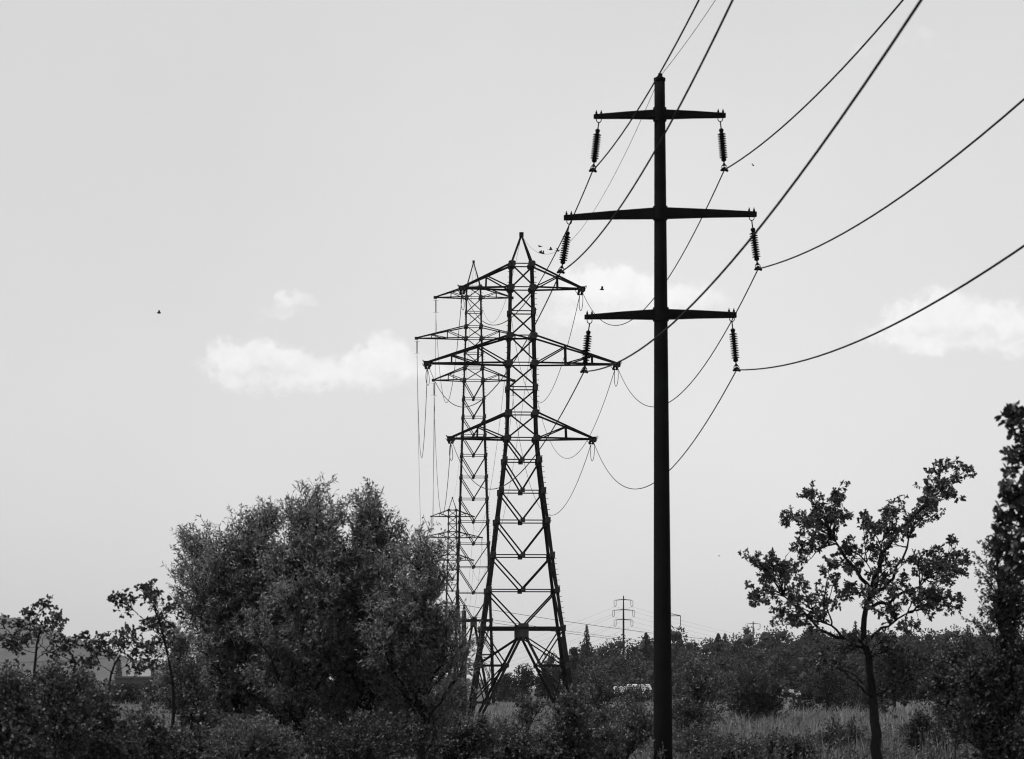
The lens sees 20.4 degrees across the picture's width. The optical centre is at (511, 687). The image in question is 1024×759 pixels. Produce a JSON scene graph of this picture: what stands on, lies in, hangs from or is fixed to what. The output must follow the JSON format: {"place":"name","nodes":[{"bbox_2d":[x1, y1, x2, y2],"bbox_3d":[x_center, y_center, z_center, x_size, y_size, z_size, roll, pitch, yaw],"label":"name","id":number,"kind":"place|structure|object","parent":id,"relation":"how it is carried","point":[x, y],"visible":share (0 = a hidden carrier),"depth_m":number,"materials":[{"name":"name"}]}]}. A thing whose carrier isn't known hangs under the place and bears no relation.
{"place":"outdoors","nodes":[
{"label":"outdoors","id":0,"kind":"place"},
{"bbox_2d":[0,614,162,687],"bbox_3d":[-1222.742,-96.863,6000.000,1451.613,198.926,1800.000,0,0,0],"label":"hill","id":1,"kind":"structure","parent":0,"point":[27,659],"depth_m":5554.26,"materials":[{"name":"plant"}]},
{"bbox_2d":[114,676,157,687],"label":"long shed","id":2,"kind":"structure","parent":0,"point":[127,679],"depth_m":700.00,"materials":[{"name":"white paint"}]},
{"bbox_2d":[122,661,150,675],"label":"silo building","id":3,"kind":"structure","parent":0,"point":[146,673],"depth_m":1150.00,"materials":[{"name":"white paint"}]},
{"bbox_2d":[0,0,1023,687],"label":"sky","id":4,"kind":"structure","parent":0,"point":[294,187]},
{"bbox_2d":[2,673,1023,758],"bbox_3d":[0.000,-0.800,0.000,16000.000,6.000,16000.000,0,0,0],"label":"ground","id":5,"kind":"structure","parent":0,"point":[480,698],"depth_m":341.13,"materials":[{"name":"plant"}]},
{"bbox_2d":[0,664,43,701],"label":"broadleaf tree","id":6,"kind":"object","parent":5,"relation":"on","point":[28,689],"visible":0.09,"depth_m":331.02,"materials":[{"name":"black plant"}]},
{"bbox_2d":[0,659,56,758],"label":"leafy shrub","id":7,"kind":"object","parent":5,"relation":"on","point":[19,725],"visible":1,"depth_m":53.83,"materials":[{"name":"grey plant"}]},
{"bbox_2d":[0,594,82,702],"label":"young tree","id":8,"kind":"object","parent":5,"relation":"on","point":[13,643],"visible":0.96,"depth_m":59.92,"materials":[{"name":"black plant"}]},
{"bbox_2d":[2,654,104,758],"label":"leafy shrub","id":9,"kind":"object","parent":5,"relation":"on","point":[63,710],"visible":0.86,"depth_m":54.82,"materials":[{"name":"black plant"}]},
{"bbox_2d":[25,667,87,699],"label":"broadleaf tree","id":10,"kind":"object","parent":5,"relation":"on","point":[54,677],"visible":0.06,"depth_m":339.81,"materials":[{"name":"black plant"}]},
{"bbox_2d":[71,672,118,702],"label":"broadleaf tree","id":11,"kind":"object","parent":5,"relation":"on","point":[114,691],"visible":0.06,"depth_m":344.00,"materials":[{"name":"black plant"}]},
{"bbox_2d":[70,671,152,758],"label":"leafy shrub","id":12,"kind":"object","parent":5,"relation":"on","point":[113,740],"visible":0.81,"depth_m":55.77,"materials":[{"name":"grey plant"}]},
{"bbox_2d":[69,622,162,722],"bbox_3d":[-8.207,0.450,60.046,2.109,3.708,1.754,0,0,41],"label":"young tree","id":13,"kind":"object","parent":5,"relation":"on","point":[121,641],"visible":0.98,"depth_m":60.09,"materials":[{"name":"black plant"}]},
{"bbox_2d":[113,661,121,683],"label":"spruce tree","id":14,"kind":"object","parent":5,"relation":"on","point":[118,667],"visible":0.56,"depth_m":1499.35,"materials":[{"name":"grey plant"}]},
{"bbox_2d":[110,682,144,704],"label":"broadleaf tree","id":15,"kind":"object","parent":5,"relation":"on","point":[128,695],"visible":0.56,"depth_m":359.44,"materials":[{"name":"grey plant"}]},
{"bbox_2d":[106,578,189,728],"bbox_3d":[-7.860,-0.036,61.923,1.763,4.674,1.436,0,0,-42],"label":"young tree","id":16,"kind":"object","parent":5,"relation":"on","point":[146,588],"visible":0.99,"depth_m":61.98,"materials":[{"name":"black plant"}]},
{"bbox_2d":[137,680,170,704],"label":"broadleaf tree","id":17,"kind":"object","parent":5,"relation":"on","point":[148,691],"visible":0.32,"depth_m":349.69,"materials":[{"name":"grey plant"}]},
{"bbox_2d":[116,689,193,758],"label":"leafy shrub","id":18,"kind":"object","parent":5,"relation":"on","point":[160,734],"visible":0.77,"depth_m":56.82,"materials":[{"name":"grey plant"}]},
{"bbox_2d":[147,619,220,728],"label":"willow bush","id":19,"kind":"object","parent":5,"relation":"on","point":[174,653],"visible":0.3,"depth_m":66.85,"materials":[{"name":"black plant"}]},
{"bbox_2d":[144,640,236,758],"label":"leafy shrub","id":20,"kind":"object","parent":5,"relation":"on","point":[192,706],"visible":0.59,"depth_m":65.77,"materials":[{"name":"grey plant"}]},
{"bbox_2d":[160,721,220,758],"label":"leafy shrub","id":21,"kind":"object","parent":5,"relation":"on","point":[198,734],"visible":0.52,"depth_m":59.82,"materials":[{"name":"grey plant"}]},
{"bbox_2d":[159,495,294,732],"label":"willow tree","id":22,"kind":"object","parent":5,"relation":"on","point":[226,585],"visible":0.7,"depth_m":69.23,"materials":[{"name":"grey plant"}]},
{"bbox_2d":[184,703,304,758],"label":"leafy shrub","id":23,"kind":"object","parent":5,"relation":"on","point":[258,741],"visible":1,"depth_m":55.76,"materials":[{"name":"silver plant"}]},
{"bbox_2d":[220,473,366,758],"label":"willow tree","id":24,"kind":"object","parent":5,"relation":"on","point":[294,692],"visible":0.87,"depth_m":68.24,"materials":[{"name":"grey plant"}]},
{"bbox_2d":[107,675,561,688],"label":"treeline","id":25,"kind":"object","parent":5,"relation":"on","point":[469,682],"visible":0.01,"depth_m":3327.71,"materials":[{"name":"grey plant"}]},
{"bbox_2d":[286,706,430,758],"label":"leafy shrub","id":26,"kind":"object","parent":5,"relation":"on","point":[358,739],"visible":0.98,"depth_m":62.55,"materials":[{"name":"black plant"}]},
{"bbox_2d":[306,477,445,750],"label":"willow tree","id":27,"kind":"object","parent":5,"relation":"on","point":[371,559],"visible":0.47,"depth_m":68.88,"materials":[{"name":"grey plant"}]},
{"bbox_2d":[350,515,490,758],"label":"willow tree","id":28,"kind":"object","parent":5,"relation":"on","point":[410,637],"visible":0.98,"depth_m":67.39,"materials":[{"name":"grey plant"}]},
{"bbox_2d":[424,497,482,680],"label":"lattice tower","id":29,"kind":"structure","parent":5,"relation":"on","point":[449,531],"depth_m":654.08,"materials":[{"name":"metal"}]},
{"bbox_2d":[433,674,481,721],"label":"willow bush","id":30,"kind":"object","parent":5,"relation":"on","point":[459,690],"visible":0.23,"depth_m":119.86,"materials":[{"name":"grey plant"}]},
{"bbox_2d":[412,707,503,758],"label":"leafy shrub","id":31,"kind":"object","parent":5,"relation":"on","point":[462,741],"visible":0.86,"depth_m":73.79,"materials":[{"name":"grey plant"}]},
{"bbox_2d":[461,605,474,721],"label":"wooden pole","id":32,"kind":"object","parent":5,"relation":"on","point":[464,622],"visible":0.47,"depth_m":164.87,"materials":[{"name":"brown wood"}]},
{"bbox_2d":[0,619,819,662],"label":"conductor wire","id":33,"kind":"object","parent":32,"relation":"attached to","point":[504,624],"visible":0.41,"depth_m":195.22,"materials":[{"name":"black metal"}]},
{"bbox_2d":[0,617,865,663],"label":"conductor wire","id":34,"kind":"object","parent":32,"relation":"attached to","point":[543,627],"visible":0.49,"depth_m":193.35,"materials":[{"name":"black metal"}]},
{"bbox_2d":[23,605,991,650],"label":"conductor wire","id":35,"kind":"object","parent":32,"relation":"attached to","point":[594,625],"visible":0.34,"depth_m":188.15,"materials":[{"name":"black metal"}]},
{"bbox_2d":[415,260,528,705],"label":"lattice tower","id":36,"kind":"structure","parent":5,"relation":"on","point":[463,379],"depth_m":337.04,"materials":[{"name":"metal"}]},
{"bbox_2d":[490,676,508,701],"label":"broadleaf tree","id":37,"kind":"object","parent":5,"relation":"on","point":[498,698],"visible":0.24,"depth_m":412.87,"materials":[{"name":"black plant"}]},
{"bbox_2d":[0,706,1020,758],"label":"meadow weeds","id":38,"kind":"object","parent":5,"relation":"on","point":[779,755],"visible":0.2,"depth_m":82.14,"materials":[{"name":"grey plant"}]},
{"bbox_2d":[497,663,536,701],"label":"broadleaf tree","id":39,"kind":"object","parent":5,"relation":"on","point":[512,687],"visible":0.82,"depth_m":399.24,"materials":[{"name":"grey plant"}]},
{"bbox_2d":[467,715,570,758],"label":"leafy shrub","id":40,"kind":"object","parent":5,"relation":"on","point":[509,745],"visible":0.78,"depth_m":77.62,"materials":[{"name":"grey plant"}]},
{"bbox_2d":[423,232,620,719],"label":"lattice tower","id":41,"kind":"structure","parent":5,"relation":"on","point":[521,632],"depth_m":189.23,"materials":[{"name":"metal"}]},
{"bbox_2d":[453,244,519,496],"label":"ground wire","id":42,"kind":"object","parent":41,"relation":"attached to","point":[489,321],"visible":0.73,"depth_m":320.09,"materials":[{"name":"black metal"}]},
{"bbox_2d":[509,691,562,758],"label":"leafy shrub","id":43,"kind":"object","parent":5,"relation":"on","point":[527,711],"visible":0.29,"depth_m":79.89,"materials":[{"name":"grey plant"}]},
{"bbox_2d":[531,668,562,701],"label":"broadleaf tree","id":44,"kind":"object","parent":5,"relation":"on","point":[539,687],"visible":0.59,"depth_m":407.56,"materials":[{"name":"grey plant"}]},
{"bbox_2d":[543,658,581,697],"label":"broadleaf tree","id":45,"kind":"object","parent":5,"relation":"on","point":[557,671],"visible":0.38,"depth_m":430.37,"materials":[{"name":"black plant"}]},
{"bbox_2d":[570,647,579,672],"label":"broadleaf tree","id":46,"kind":"object","parent":5,"relation":"on","point":[574,652],"visible":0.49,"depth_m":514.69,"materials":[{"name":"black plant"}]},
{"bbox_2d":[529,681,632,758],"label":"leafy shrub","id":47,"kind":"object","parent":5,"relation":"on","point":[575,733],"visible":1,"depth_m":77.77,"materials":[{"name":"black plant"}]},
{"bbox_2d":[581,625,593,669],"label":"spruce tree","id":48,"kind":"object","parent":5,"relation":"on","point":[587,644],"visible":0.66,"depth_m":519.82,"materials":[{"name":"black plant"}]},
{"bbox_2d":[560,648,645,731],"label":"leafy shrub","id":49,"kind":"object","parent":5,"relation":"on","point":[598,697],"visible":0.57,"depth_m":111.92,"materials":[{"name":"grey plant"}]},
{"bbox_2d":[608,689,625,701],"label":"hedge bush","id":50,"kind":"object","parent":5,"relation":"on","point":[617,694],"visible":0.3,"depth_m":423.90,"materials":[{"name":"grey plant"}]},
{"bbox_2d":[592,699,652,758],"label":"leafy shrub","id":51,"kind":"object","parent":5,"relation":"on","point":[633,724],"visible":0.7,"depth_m":81.75,"materials":[{"name":"grey plant"}]},
{"bbox_2d":[613,596,633,656],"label":"power pole","id":52,"kind":"object","parent":5,"relation":"on","point":[623,609],"visible":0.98,"depth_m":759.88,"materials":[{"name":"metal"}]},
{"bbox_2d":[620,688,634,700],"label":"hedge bush","id":53,"kind":"object","parent":5,"relation":"on","point":[627,694],"visible":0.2,"depth_m":423.74,"materials":[{"name":"grey plant"}]},
{"bbox_2d":[604,652,653,737],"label":"leafy shrub","id":54,"kind":"object","parent":5,"relation":"on","point":[638,689],"visible":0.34,"depth_m":107.99,"materials":[{"name":"grey plant"}]},
{"bbox_2d":[627,684,651,696],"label":"delivery van","id":55,"kind":"object","parent":5,"relation":"on","point":[649,687],"visible":0.2,"depth_m":435.05,"materials":[{"name":"white paint"}]},
{"bbox_2d":[633,633,653,671],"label":"spruce tree","id":56,"kind":"object","parent":5,"relation":"on","point":[646,653],"visible":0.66,"depth_m":559.62,"materials":[{"name":"black plant"}]},
{"bbox_2d":[643,689,652,699],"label":"hedge bush","id":57,"kind":"object","parent":5,"relation":"on","point":[647,698],"visible":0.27,"depth_m":423.81,"materials":[{"name":"grey plant"}]},
{"bbox_2d":[564,73,756,758],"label":"power pole","id":58,"kind":"object","parent":5,"relation":"on","point":[660,314],"visible":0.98,"depth_m":79.85,"materials":[{"name":"paint"}]},
{"bbox_2d":[557,220,571,273],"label":"insulator string","id":59,"kind":"object","parent":58,"relation":"hanging from","point":[566,240],"visible":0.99,"depth_m":79.96,"materials":[{"name":"paint"}]},
{"bbox_2d":[428,0,733,406],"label":"conductor wire","id":60,"kind":"object","parent":59,"relation":"attached to","point":[702,61],"visible":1,"depth_m":56.33,"materials":[{"name":"black metal"}]},
{"bbox_2d":[580,319,591,372],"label":"insulator string","id":61,"kind":"object","parent":58,"relation":"hanging from","point":[586,350],"visible":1,"depth_m":79.96,"materials":[{"name":"paint"}]},
{"bbox_2d":[452,0,922,489],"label":"conductor wire","id":62,"kind":"object","parent":61,"relation":"attached to","point":[819,147],"visible":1,"depth_m":42.14,"materials":[{"name":"black metal"}]},
{"bbox_2d":[589,119,601,172],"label":"insulator string","id":63,"kind":"object","parent":58,"relation":"hanging from","point":[595,146],"visible":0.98,"depth_m":79.97,"materials":[{"name":"paint"}]},
{"bbox_2d":[463,0,699,324],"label":"conductor wire","id":64,"kind":"object","parent":63,"relation":"attached to","point":[607,153],"visible":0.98,"depth_m":72.13,"materials":[{"name":"black metal"}]},
{"bbox_2d":[522,0,715,253],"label":"ground wire","id":65,"kind":"object","parent":58,"relation":"attached to","point":[645,109],"visible":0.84,"depth_m":84.70,"materials":[{"name":"black metal"}]},
{"bbox_2d":[717,118,728,171],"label":"insulator string","id":66,"kind":"object","parent":58,"relation":"hanging from","point":[723,150],"visible":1,"depth_m":79.96,"materials":[{"name":"paint"}]},
{"bbox_2d":[582,0,903,325],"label":"conductor wire","id":67,"kind":"object","parent":66,"relation":"attached to","point":[856,53],"visible":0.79,"depth_m":68.24,"materials":[{"name":"black metal"}]},
{"bbox_2d":[729,318,740,371],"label":"insulator string","id":68,"kind":"object","parent":58,"relation":"hanging from","point":[734,347],"visible":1,"depth_m":79.96,"materials":[{"name":"paint"}]},
{"bbox_2d":[593,245,1023,488],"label":"conductor wire","id":69,"kind":"object","parent":68,"relation":"attached to","point":[963,285],"visible":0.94,"depth_m":59.05,"materials":[{"name":"black metal"}]},
{"bbox_2d":[749,217,761,270],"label":"insulator string","id":70,"kind":"object","parent":58,"relation":"hanging from","point":[754,240],"visible":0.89,"depth_m":79.96,"materials":[{"name":"paint"}]},
{"bbox_2d":[617,98,1023,406],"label":"conductor wire","id":71,"kind":"object","parent":70,"relation":"attached to","point":[962,150],"visible":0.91,"depth_m":62.23,"materials":[{"name":"black metal"}]},
{"bbox_2d":[673,634,683,654],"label":"spruce tree","id":72,"kind":"object","parent":5,"relation":"on","point":[679,640],"visible":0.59,"depth_m":569.74,"materials":[{"name":"black plant"}]},
{"bbox_2d":[672,650,737,741],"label":"leafy shrub","id":73,"kind":"object","parent":5,"relation":"on","point":[690,709],"visible":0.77,"depth_m":105.80,"materials":[{"name":"black plant"}]},
{"bbox_2d":[712,633,723,654],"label":"spruce tree","id":74,"kind":"object","parent":5,"relation":"on","point":[718,635],"visible":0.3,"depth_m":579.78,"materials":[{"name":"black plant"}]},
{"bbox_2d":[673,721,769,758],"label":"leafy shrub","id":75,"kind":"object","parent":5,"relation":"on","point":[720,740],"visible":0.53,"depth_m":83.82,"materials":[{"name":"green plant"}]},
{"bbox_2d":[706,660,793,724],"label":"leafy shrub","id":76,"kind":"object","parent":5,"relation":"on","point":[761,696],"visible":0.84,"depth_m":139.52,"materials":[{"name":"black plant"}]},
{"bbox_2d":[536,623,1023,700],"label":"woodland trees","id":77,"kind":"object","parent":5,"relation":"on","point":[789,669],"visible":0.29,"depth_m":523.23,"materials":[{"name":"plant"}]},
{"bbox_2d":[577,621,986,668],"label":"woodland conifers","id":78,"kind":"object","parent":5,"relation":"on","point":[725,635],"visible":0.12,"depth_m":567.40,"materials":[{"name":"plant"}]},
{"bbox_2d":[739,726,825,758],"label":"leafy shrub","id":79,"kind":"object","parent":5,"relation":"on","point":[769,740],"visible":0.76,"depth_m":83.77,"materials":[{"name":"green plant"}]},
{"bbox_2d":[782,687,796,698],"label":"bush","id":80,"kind":"object","parent":5,"relation":"on","point":[786,694],"visible":0.27,"depth_m":469.05,"materials":[{"name":"white plant"}]},
{"bbox_2d":[782,689,800,698],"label":"delivery van","id":81,"kind":"object","parent":5,"relation":"on","point":[793,692],"visible":0.28,"depth_m":469.05,"materials":[{"name":"white paint"}]},
{"bbox_2d":[788,663,864,712],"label":"broadleaf tree","id":82,"kind":"object","parent":5,"relation":"on","point":[833,692],"visible":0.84,"depth_m":239.21,"materials":[{"name":"black plant"}]},
{"bbox_2d":[804,713,871,753],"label":"leafy shrub","id":83,"kind":"object","parent":5,"relation":"on","point":[835,734],"visible":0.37,"depth_m":87.63,"materials":[{"name":"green plant"}]},
{"bbox_2d":[737,456,976,758],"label":"oak tree","id":84,"kind":"object","parent":5,"relation":"on","point":[940,567],"visible":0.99,"depth_m":74.69,"materials":[{"name":"black plant"}]},
{"bbox_2d":[845,642,937,712],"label":"broadleaf tree","id":85,"kind":"object","parent":5,"relation":"on","point":[861,697],"visible":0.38,"depth_m":229.65,"materials":[{"name":"black plant"}]},
{"bbox_2d":[894,709,970,758],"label":"leafy shrub","id":86,"kind":"object","parent":5,"relation":"on","point":[922,726],"visible":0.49,"depth_m":85.75,"materials":[{"name":"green plant"}]},
{"bbox_2d":[907,639,989,704],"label":"broadleaf tree","id":87,"kind":"object","parent":5,"relation":"on","point":[927,653],"visible":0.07,"depth_m":226.01,"materials":[{"name":"black plant"}]},
{"bbox_2d":[917,625,983,758],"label":"leafy shrub","id":88,"kind":"object","parent":5,"relation":"on","point":[940,683],"visible":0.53,"depth_m":61.89,"materials":[{"name":"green plant"}]},
{"bbox_2d":[935,523,1023,758],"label":"young birch","id":89,"kind":"object","parent":5,"relation":"on","point":[990,722],"visible":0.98,"depth_m":49.83,"materials":[{"name":"black plant"}]},
{"bbox_2d":[936,641,1023,707],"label":"broadleaf tree","id":90,"kind":"object","parent":5,"relation":"on","point":[986,642],"visible":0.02,"depth_m":234.70,"materials":[{"name":"black plant"}]},
{"bbox_2d":[986,400,1023,576],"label":"broadleaf tree","id":91,"kind":"object","parent":5,"relation":"on","point":[1012,546],"visible":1,"depth_m":39.88,"materials":[{"name":"black plant"}]},
{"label":"suspension insulator","id":92,"kind":"object","parent":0,"visible":0},
{"bbox_2d":[432,297,461,523],"bbox_3d":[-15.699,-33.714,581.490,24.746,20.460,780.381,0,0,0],"label":"conductor wire","id":93,"kind":"object","parent":92,"relation":"hanging from","point":[439,367],"visible":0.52,"depth_m":284.65,"materials":[{"name":"black metal"}]},
{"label":"suspension insulator","id":94,"kind":"object","parent":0,"visible":0},
{"bbox_2d":[460,299,578,609],"bbox_3d":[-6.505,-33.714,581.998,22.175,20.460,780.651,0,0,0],"label":"conductor wire","id":95,"kind":"object","parent":94,"relation":"hanging from","point":[532,399],"visible":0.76,"depth_m":315.95,"materials":[{"name":"black metal"}]},
{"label":"strain insulator","id":96,"kind":"object","parent":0,"visible":0},
{"bbox_2d":[417,370,427,526],"bbox_3d":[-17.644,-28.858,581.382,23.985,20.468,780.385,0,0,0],"label":"conductor wire","id":97,"kind":"object","parent":96,"relation":"attached to","point":[424,428],"visible":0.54,"depth_m":302.62,"materials":[{"name":"black metal"}]},
{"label":"strain insulator","id":98,"kind":"object","parent":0,"visible":0},
{"bbox_2d":[468,359,613,625],"bbox_3d":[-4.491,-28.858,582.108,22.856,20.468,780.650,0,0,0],"label":"conductor wire","id":99,"kind":"object","parent":98,"relation":"attached to","point":[552,445],"visible":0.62,"depth_m":309.59,"materials":[{"name":"black metal"}]},
{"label":"strain insulator","id":100,"kind":"object","parent":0,"visible":0},
{"bbox_2d":[433,408,450,514],"bbox_3d":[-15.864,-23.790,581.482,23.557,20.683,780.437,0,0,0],"label":"conductor wire","id":101,"kind":"object","parent":100,"relation":"attached to","point":[436,467],"visible":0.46,"depth_m":303.91,"materials":[{"name":"black metal"}]},
{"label":"suspension insulator","id":102,"kind":"object","parent":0,"visible":0},
{"bbox_2d":[466,401,590,630],"bbox_3d":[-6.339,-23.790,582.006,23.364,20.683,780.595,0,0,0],"label":"conductor wire","id":103,"kind":"object","parent":102,"relation":"hanging from","point":[531,488],"visible":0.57,"depth_m":288.53,"materials":[{"name":"black metal"}]}
]}

